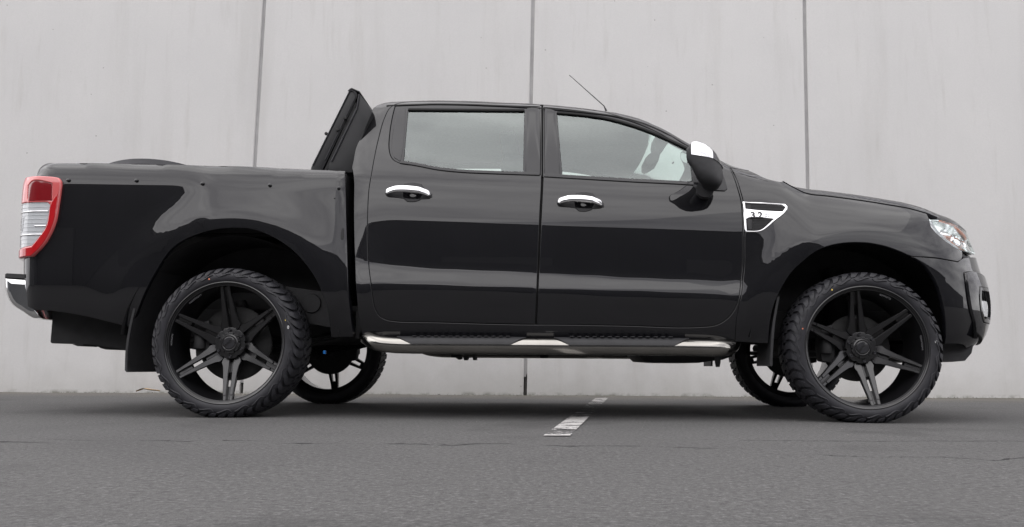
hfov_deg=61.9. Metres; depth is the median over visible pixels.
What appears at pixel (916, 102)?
concrete wall
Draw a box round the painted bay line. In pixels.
[545,398,605,434]
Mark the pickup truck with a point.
(643, 241)
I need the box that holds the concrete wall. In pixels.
[0,0,1023,397]
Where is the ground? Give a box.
[0,392,1023,526]
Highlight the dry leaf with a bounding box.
[136,388,159,391]
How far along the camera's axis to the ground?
2.34 m
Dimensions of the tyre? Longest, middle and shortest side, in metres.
0.752 x 0.752 x 0.224 m
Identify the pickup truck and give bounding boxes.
[5,75,990,422]
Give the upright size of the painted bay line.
0.001 m

